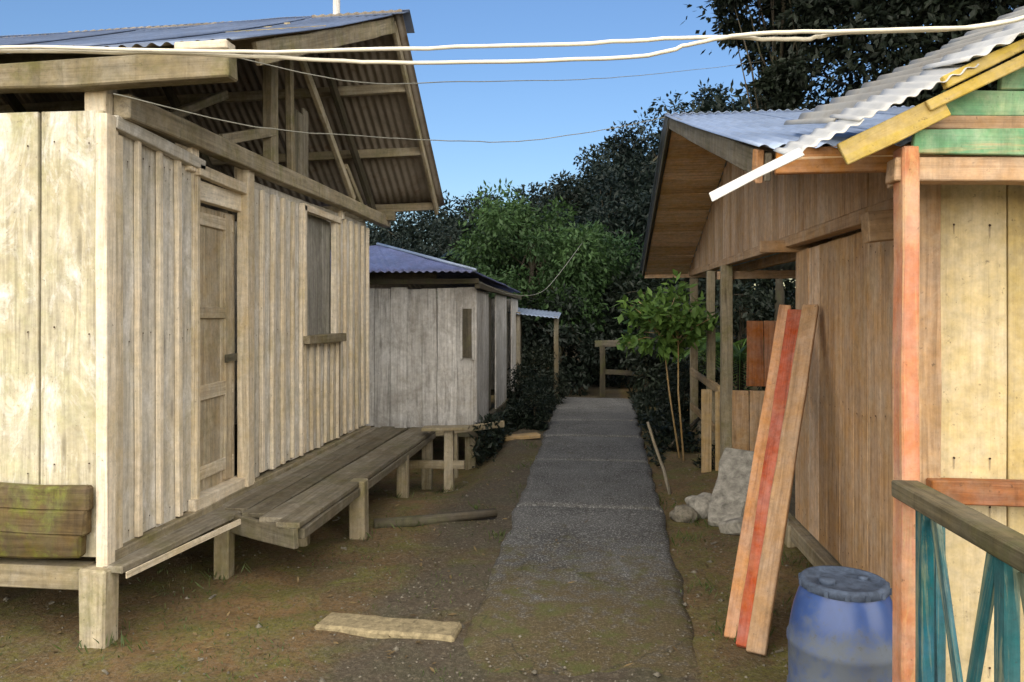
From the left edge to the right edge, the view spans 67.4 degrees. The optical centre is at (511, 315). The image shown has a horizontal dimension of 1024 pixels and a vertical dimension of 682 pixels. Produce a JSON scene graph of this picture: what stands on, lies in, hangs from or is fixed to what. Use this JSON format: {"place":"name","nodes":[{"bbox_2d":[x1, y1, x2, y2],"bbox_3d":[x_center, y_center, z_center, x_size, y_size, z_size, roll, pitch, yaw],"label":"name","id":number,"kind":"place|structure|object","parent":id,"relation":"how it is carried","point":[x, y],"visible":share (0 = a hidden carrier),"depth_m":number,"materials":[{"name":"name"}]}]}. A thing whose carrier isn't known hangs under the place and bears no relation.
{"place":"outdoors","nodes":[
{"label":"outdoors","id":0,"kind":"place"},
{"bbox_2d":[0,291,813,681],"bbox_3d":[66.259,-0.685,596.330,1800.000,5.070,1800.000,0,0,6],"label":"ground","id":1,"kind":"structure","parent":0,"point":[282,603],"depth_m":4.29,"materials":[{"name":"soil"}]},
{"bbox_2d":[0,9,444,648],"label":"plank house","id":2,"kind":"structure","parent":1,"relation":"on","point":[184,317],"depth_m":4.39,"materials":[{"name":"brown wood"}]},
{"bbox_2d":[200,206,236,491],"bbox_3d":[-1.908,0.210,4.921,0.060,1.786,0.608,0,0,6],"label":"door","id":3,"kind":"structure","parent":2,"relation":"in","point":[218,356],"depth_m":4.97,"materials":[{"name":"brown wood"}]},
{"bbox_2d":[299,203,346,343],"bbox_3d":[-1.659,-0.337,6.685,0.144,1.151,0.925,0,0,6],"label":"window","id":4,"kind":"structure","parent":2,"relation":"in","point":[316,231],"depth_m":6.77,"materials":[{"name":"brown wood"}]},
{"bbox_2d":[103,426,435,578],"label":"plank deck","id":5,"kind":"structure","parent":1,"relation":"on","point":[295,507],"depth_m":5.10,"materials":[{"name":"brown wood"}]},
{"bbox_2d":[333,0,339,13],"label":"utility pole","id":6,"kind":"object","parent":1,"relation":"on","point":[336,6],"depth_m":10.90,"materials":[{"name":"grey wood"}]},
{"bbox_2d":[365,222,391,245],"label":"broadleaf tree","id":7,"kind":"object","parent":1,"relation":"on","point":[372,226],"depth_m":37.45,"materials":[{"name":"green plant"}]},
{"bbox_2d":[314,612,461,641],"bbox_3d":[-0.630,1.597,3.917,0.734,0.055,0.204,0,0,10],"label":"stepping slab","id":8,"kind":"object","parent":1,"relation":"on","point":[373,626],"depth_m":3.88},
{"bbox_2d":[369,225,414,245],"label":"broadleaf tree","id":9,"kind":"object","parent":1,"relation":"on","point":[370,242],"visible":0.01,"depth_m":33.83,"materials":[{"name":"green plant"}]},
{"bbox_2d":[0,420,793,681],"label":"leaf litter","id":10,"kind":"object","parent":1,"relation":"on","point":[391,652],"visible":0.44,"depth_m":4.21,"materials":[{"name":"brown plant"}]},
{"bbox_2d":[386,233,417,250],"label":"broadleaf tree","id":11,"kind":"object","parent":1,"relation":"on","point":[395,244],"visible":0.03,"depth_m":24.45,"materials":[{"name":"green plant"}]},
{"bbox_2d":[0,428,806,681],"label":"pebbles","id":12,"kind":"object","parent":1,"relation":"on","point":[656,674],"visible":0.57,"depth_m":4.20,"materials":[{"name":"grey stone"}]},
{"bbox_2d":[365,189,477,255],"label":"broadleaf tree","id":13,"kind":"object","parent":1,"relation":"on","point":[422,224],"visible":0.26,"depth_m":32.88,"materials":[{"name":"green plant"}]},
{"bbox_2d":[330,242,521,469],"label":"plank shed","id":14,"kind":"structure","parent":1,"relation":"on","point":[442,341],"depth_m":9.19,"materials":[{"name":"grey wood"}]},
{"bbox_2d":[460,307,474,359],"bbox_3d":[-0.530,0.210,9.086,0.170,0.627,0.036,0,0,6],"label":"window","id":15,"kind":"structure","parent":14,"relation":"in","point":[467,316],"depth_m":9.08,"materials":[{"name":"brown wood"}]},
{"bbox_2d":[489,297,490,408],"bbox_3d":[-0.345,0.525,10.478,0.020,1.557,0.702,0,0,6],"label":"door","id":16,"kind":"structure","parent":14,"relation":"in","point":[489,297],"depth_m":10.71,"materials":[{"name":"grey wood"}]},
{"bbox_2d":[480,243,581,295],"bbox_3d":[0.608,-0.830,11.982,0.276,1.150,6.102,0,0,17],"label":"drop wire","id":17,"kind":"object","parent":14,"relation":"attached to","point":[537,293],"visible":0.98,"depth_m":10.55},
{"bbox_2d":[374,508,497,528],"bbox_3d":[-0.572,1.562,5.905,0.976,0.083,0.113,0,0,-21],"label":"fallen pole","id":18,"kind":"object","parent":1,"relation":"on","point":[428,519],"visible":1,"depth_m":5.85,"materials":[{"name":"brown wood"}]},
{"bbox_2d":[428,250,475,265],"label":"broadleaf tree","id":19,"kind":"object","parent":1,"relation":"on","point":[448,257],"visible":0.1,"depth_m":21.23,"materials":[{"name":"green plant"}]},
{"bbox_2d":[412,216,497,264],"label":"broadleaf tree","id":20,"kind":"object","parent":1,"relation":"on","point":[451,229],"visible":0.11,"depth_m":24.79,"materials":[{"name":"green plant"}]},
{"bbox_2d":[409,420,503,492],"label":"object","id":21,"kind":"structure","parent":1,"relation":"on","point":[450,464],"depth_m":7.58,"materials":[{"name":"beige wood"}]},
{"bbox_2d":[449,192,502,229],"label":"broadleaf tree","id":22,"kind":"object","parent":1,"relation":"on","point":[492,198],"visible":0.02,"depth_m":35.63,"materials":[{"name":"green plant"}]},
{"bbox_2d":[414,185,555,290],"bbox_3d":[-0.320,-2.289,33.161,8.184,6.478,7.929,0,0,41],"label":"broadleaf tree","id":23,"kind":"object","parent":1,"relation":"on","point":[476,204],"visible":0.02,"depth_m":33.04,"materials":[{"name":"green plant"}]},
{"bbox_2d":[477,267,552,375],"bbox_3d":[-0.654,0.448,16.992,2.772,3.155,2.595,0,0,-23],"label":"dark bush","id":24,"kind":"object","parent":1,"relation":"on","point":[490,293],"visible":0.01,"depth_m":16.50,"materials":[{"name":"green plant"}]},
{"bbox_2d":[504,432,540,440],"bbox_3d":[0.087,1.585,10.027,0.546,0.083,0.222,0,0,-10],"label":"step plank","id":25,"kind":"object","parent":1,"relation":"on","point":[533,435],"visible":0.67,"depth_m":9.94,"materials":[{"name":"beige wood"}]},
{"bbox_2d":[491,307,561,398],"bbox_3d":[0.012,0.764,13.981,1.733,1.879,1.096,0,0,6],"label":"lean to","id":26,"kind":"object","parent":1,"relation":"on","point":[555,315],"visible":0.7,"depth_m":13.49,"materials":[{"name":"grey wood"}]},
{"bbox_2d":[507,360,555,411],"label":"dark bush","id":27,"kind":"object","parent":1,"relation":"on","point":[536,380],"visible":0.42,"depth_m":12.19,"materials":[{"name":"green plant"}]},
{"bbox_2d":[511,383,557,429],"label":"dark bush","id":28,"kind":"object","parent":1,"relation":"on","point":[542,412],"visible":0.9,"depth_m":10.98,"materials":[{"name":"green plant"}]},
{"bbox_2d":[441,179,629,349],"bbox_3d":[0.414,-0.535,17.282,4.464,4.849,4.471,0,0,6],"label":"light green tree","id":29,"kind":"object","parent":1,"relation":"on","point":[516,231],"visible":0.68,"depth_m":16.40,"materials":[{"name":"green plant"}]},
{"bbox_2d":[507,344,572,406],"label":"dark bush","id":30,"kind":"object","parent":1,"relation":"on","point":[539,361],"visible":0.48,"depth_m":13.50,"materials":[{"name":"green plant"}]},
{"bbox_2d":[480,168,606,232],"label":"broadleaf tree","id":31,"kind":"object","parent":1,"relation":"on","point":[543,188],"visible":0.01,"depth_m":34.26,"materials":[{"name":"green plant"}]},
{"bbox_2d":[473,192,614,338],"bbox_3d":[1.631,-1.329,25.915,6.988,5.530,6.770,0,0,40],"label":"broadleaf tree","id":32,"kind":"object","parent":1,"relation":"on","point":[535,200],"visible":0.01,"depth_m":25.75,"materials":[{"name":"green plant"}]},
{"bbox_2d":[525,188,582,224],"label":"broadleaf tree","id":33,"kind":"object","parent":1,"relation":"on","point":[547,196],"depth_m":32.79,"materials":[{"name":"green plant"}]},
{"bbox_2d":[520,283,611,395],"bbox_3d":[0.835,0.589,15.773,2.163,2.630,2.310,0,0,-31],"label":"dark bush","id":34,"kind":"object","parent":1,"relation":"on","point":[530,324],"visible":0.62,"depth_m":15.46,"materials":[{"name":"green plant"}]},
{"bbox_2d":[523,220,643,337],"bbox_3d":[1.943,-0.262,18.499,3.317,4.273,3.265,0,0,-39],"label":"light green tree","id":35,"kind":"object","parent":1,"relation":"on","point":[617,242],"visible":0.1,"depth_m":17.79,"materials":[{"name":"green plant"}]},
{"bbox_2d":[535,275,641,384],"bbox_3d":[1.979,0.416,17.714,2.772,3.155,2.595,0,0,34],"label":"dark bush","id":36,"kind":"object","parent":1,"relation":"on","point":[616,352],"visible":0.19,"depth_m":16.70,"materials":[{"name":"green plant"}]},
{"bbox_2d":[468,384,714,469],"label":"undergrowth","id":37,"kind":"object","parent":1,"relation":"on","point":[658,418],"visible":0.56,"depth_m":9.67,"materials":[{"name":"green plant"}]},
{"bbox_2d":[540,160,652,311],"bbox_3d":[3.114,-1.634,23.707,5.087,6.382,4.736,0,0,14],"label":"broadleaf tree","id":38,"kind":"object","parent":1,"relation":"on","point":[594,178],"visible":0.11,"depth_m":22.97,"materials":[{"name":"green plant"}]},
{"bbox_2d":[545,136,656,220],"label":"broadleaf tree","id":39,"kind":"object","parent":1,"relation":"on","point":[574,193],"visible":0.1,"depth_m":32.22,"materials":[{"name":"green plant"}]},
{"bbox_2d":[578,120,660,213],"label":"broadleaf tree","id":40,"kind":"object","parent":1,"relation":"on","point":[637,147],"visible":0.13,"depth_m":28.64,"materials":[{"name":"green plant"}]},
{"bbox_2d":[595,340,648,397],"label":"gate","id":41,"kind":"structure","parent":1,"relation":"on","point":[602,344],"depth_m":14.97,"materials":[{"name":"brown wood"}]},
{"bbox_2d":[576,258,699,387],"bbox_3d":[2.901,0.370,17.023,2.888,3.287,2.703,0,0,31],"label":"dark bush","id":42,"kind":"object","parent":1,"relation":"on","point":[617,290],"visible":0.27,"depth_m":16.66,"materials":[{"name":"green plant"}]},
{"bbox_2d":[646,422,671,493],"bbox_3d":[1.357,1.325,7.070,0.037,0.662,0.340,0,0,-31],"label":"wooden stake","id":43,"kind":"object","parent":1,"relation":"on","point":[660,460],"visible":0.84,"depth_m":7.06,"materials":[{"name":"brown wood"}]},
{"bbox_2d":[589,155,735,303],"bbox_3d":[4.501,-1.886,22.213,4.918,7.056,5.372,0,0,8],"label":"broadleaf tree","id":44,"kind":"object","parent":1,"relation":"on","point":[645,201],"visible":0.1,"depth_m":21.52,"materials":[{"name":"green plant"}]},
{"bbox_2d":[610,269,719,460],"bbox_3d":[1.725,0.531,8.663,1.258,2.142,1.150,0,0,6],"label":"green shrub","id":45,"kind":"object","parent":1,"relation":"on","point":[668,323],"visible":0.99,"depth_m":8.58,"materials":[{"name":"green plant"}]},
{"bbox_2d":[614,284,719,400],"bbox_3d":[2.909,0.666,14.387,2.055,2.498,2.195,0,0,13],"label":"dark bush","id":46,"kind":"object","parent":1,"relation":"on","point":[653,367],"visible":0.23,"depth_m":14.13,"materials":[{"name":"green plant"}]},
{"bbox_2d":[605,252,738,381],"bbox_3d":[3.739,-0.030,18.540,3.460,4.207,3.697,0,0,14],"label":"dark bush","id":47,"kind":"object","parent":1,"relation":"on","point":[701,285],"visible":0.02,"depth_m":18.24,"materials":[{"name":"green plant"}]},
{"bbox_2d":[669,504,697,522],"bbox_3d":[1.360,1.582,6.081,0.199,0.156,0.199,0,0,-14],"label":"rock","id":48,"kind":"object","parent":1,"relation":"on","point":[683,513],"visible":0.9,"depth_m":6.03,"materials":[{"name":"grey stone"}]},
{"bbox_2d":[668,417,699,448],"bbox_3d":[2.120,1.401,9.319,0.056,0.342,0.768,0,0,43],"label":"wooden stick","id":49,"kind":"object","parent":1,"relation":"on","point":[696,420],"visible":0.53,"depth_m":9.38,"materials":[{"name":"brown wood"}]},
{"bbox_2d":[653,353,719,421],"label":"dark bush","id":50,"kind":"object","parent":1,"relation":"on","point":[684,383],"visible":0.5,"depth_m":11.07,"materials":[{"name":"green plant"}]},
{"bbox_2d":[633,77,741,157],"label":"broadleaf tree","id":51,"kind":"object","parent":1,"relation":"on","point":[710,90],"visible":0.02,"depth_m":32.40,"materials":[{"name":"green plant"}]},
{"bbox_2d":[594,80,795,339],"bbox_3d":[7.892,-2.785,24.211,11.003,8.708,10.659,0,0,37],"label":"broadleaf tree","id":52,"kind":"object","parent":1,"relation":"on","point":[789,284],"visible":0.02,"depth_m":23.38,"materials":[{"name":"green plant"}]},
{"bbox_2d":[685,492,711,518],"bbox_3d":[1.559,1.551,6.216,0.312,0.228,0.268,0,0,6],"label":"rock","id":53,"kind":"object","parent":1,"relation":"on","point":[699,503],"visible":0.41,"depth_m":6.12,"materials":[{"name":"stone"}]},
{"bbox_2d":[608,77,814,291],"bbox_3d":[10.062,-5.482,36.430,12.988,10.611,13.406,0,0,-32],"label":"broadleaf tree","id":54,"kind":"object","parent":1,"relation":"on","point":[693,103],"depth_m":32.38,"materials":[{"name":"green plant"}]},
{"bbox_2d":[675,333,751,394],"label":"palm plant","id":55,"kind":"object","parent":1,"relation":"on","point":[740,356],"visible":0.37,"depth_m":11.45,"materials":[{"name":"green plant"}]},
{"bbox_2d":[672,279,795,393],"bbox_3d":[4.602,0.441,15.426,2.772,3.155,2.595,0,0,24],"label":"dark bush","id":56,"kind":"object","parent":1,"relation":"on","point":[763,307],"visible":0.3,"depth_m":15.01,"materials":[{"name":"green plant"}]},
{"bbox_2d":[708,448,788,534],"bbox_3d":[1.727,1.368,5.805,0.462,0.532,1.291,0,0,6],"label":"concrete slab","id":57,"kind":"object","parent":1,"relation":"on","point":[727,504],"depth_m":6.05,"materials":[{"name":"concrete"}]},
{"bbox_2d":[724,305,790,639],"bbox_3d":[1.437,0.770,4.408,0.082,1.682,1.425,0,0,30],"label":"leaning board","id":58,"kind":"object","parent":1,"relation":"on","point":[739,574],"visible":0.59,"depth_m":4.26,"materials":[{"name":"wood"}]},
{"bbox_2d":[736,309,800,647],"bbox_3d":[1.450,0.785,4.266,0.089,1.649,1.335,0,0,30],"label":"leaning board","id":59,"kind":"object","parent":1,"relation":"on","point":[782,385],"visible":0.58,"depth_m":4.21,"materials":[{"name":"wood"}]},
{"bbox_2d":[705,0,840,320],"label":"canopy tree","id":60,"kind":"object","parent":1,"relation":"on","point":[779,83],"visible":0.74,"depth_m":14.14,"materials":[{"name":"green plant"}]},
{"bbox_2d":[239,58,760,84],"bbox_3d":[1.808,-2.990,8.921,0.281,3.546,12.338,0,0,29],"label":"thin wire","id":61,"kind":"object","parent":60,"relation":"attached to","point":[455,81],"visible":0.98,"depth_m":4.67,"materials":[{"name":"grey metal"}]},
{"bbox_2d":[746,304,818,655],"bbox_3d":[1.474,0.770,4.123,0.100,1.673,1.190,0,0,33],"label":"leaning board","id":62,"kind":"object","parent":1,"relation":"on","point":[768,571],"visible":1,"depth_m":4.02,"materials":[{"name":"brown wood"}]},
{"bbox_2d":[640,106,1021,601],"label":"plank house","id":63,"kind":"structure","parent":1,"relation":"on","point":[817,222],"depth_m":4.65,"materials":[{"name":"brown wood"}]},
{"bbox_2d":[113,93,665,142],"bbox_3d":[-0.133,-1.374,5.198,4.671,0.858,0.300,0,0,-44],"label":"thin wire","id":64,"kind":"object","parent":63,"relation":"attached to","point":[361,135],"visible":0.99,"depth_m":4.33,"materials":[{"name":"grey metal"}]},
{"bbox_2d":[786,565,892,681],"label":"plastic barrel","id":65,"kind":"object","parent":1,"relation":"on","point":[839,628],"visible":0.98,"depth_m":2.77,"materials":[{"name":"blue plastic"}]},
{"bbox_2d":[685,0,1023,110],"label":"canopy tree","id":66,"kind":"object","parent":1,"relation":"on","point":[880,55],"visible":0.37,"depth_m":13.31,"materials":[{"name":"green plant"}]},
{"bbox_2d":[809,77,906,103],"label":"broadleaf tree","id":67,"kind":"object","parent":1,"relation":"on","point":[817,97],"depth_m":34.77,"materials":[{"name":"green plant"}]},
{"bbox_2d":[709,6,1023,681],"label":"porch house","id":68,"kind":"structure","parent":1,"relation":"on","point":[958,366],"depth_m":2.82,"materials":[{"name":"yellow wood"}]},
{"bbox_2d":[0,17,1015,53],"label":"overhead cable","id":69,"kind":"object","parent":68,"relation":"attached to","point":[564,44],"visible":0.91,"depth_m":2.44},
{"bbox_2d":[0,15,1023,64],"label":"overhead cable","id":70,"kind":"object","parent":68,"relation":"attached to","point":[773,32],"visible":0.98,"depth_m":2.40,"materials":[{"name":"white plastic"}]},
{"bbox_2d":[891,480,1023,681],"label":"porch railing","id":71,"kind":"object","parent":68,"relation":"attached to","point":[937,513],"visible":1,"depth_m":2.17,"materials":[{"name":"teal wood"}]},
{"bbox_2d":[0,0,1011,287],"label":"sky","id":72,"kind":"structure","parent":0,"point":[508,110],"materials":[{"name":"blue"}]},
{"bbox_2d":[463,397,697,677],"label":"concrete path","id":73,"kind":"structure","parent":0,"point":[591,465],"depth_m":4.77,"materials":[{"name":"grey concrete"}]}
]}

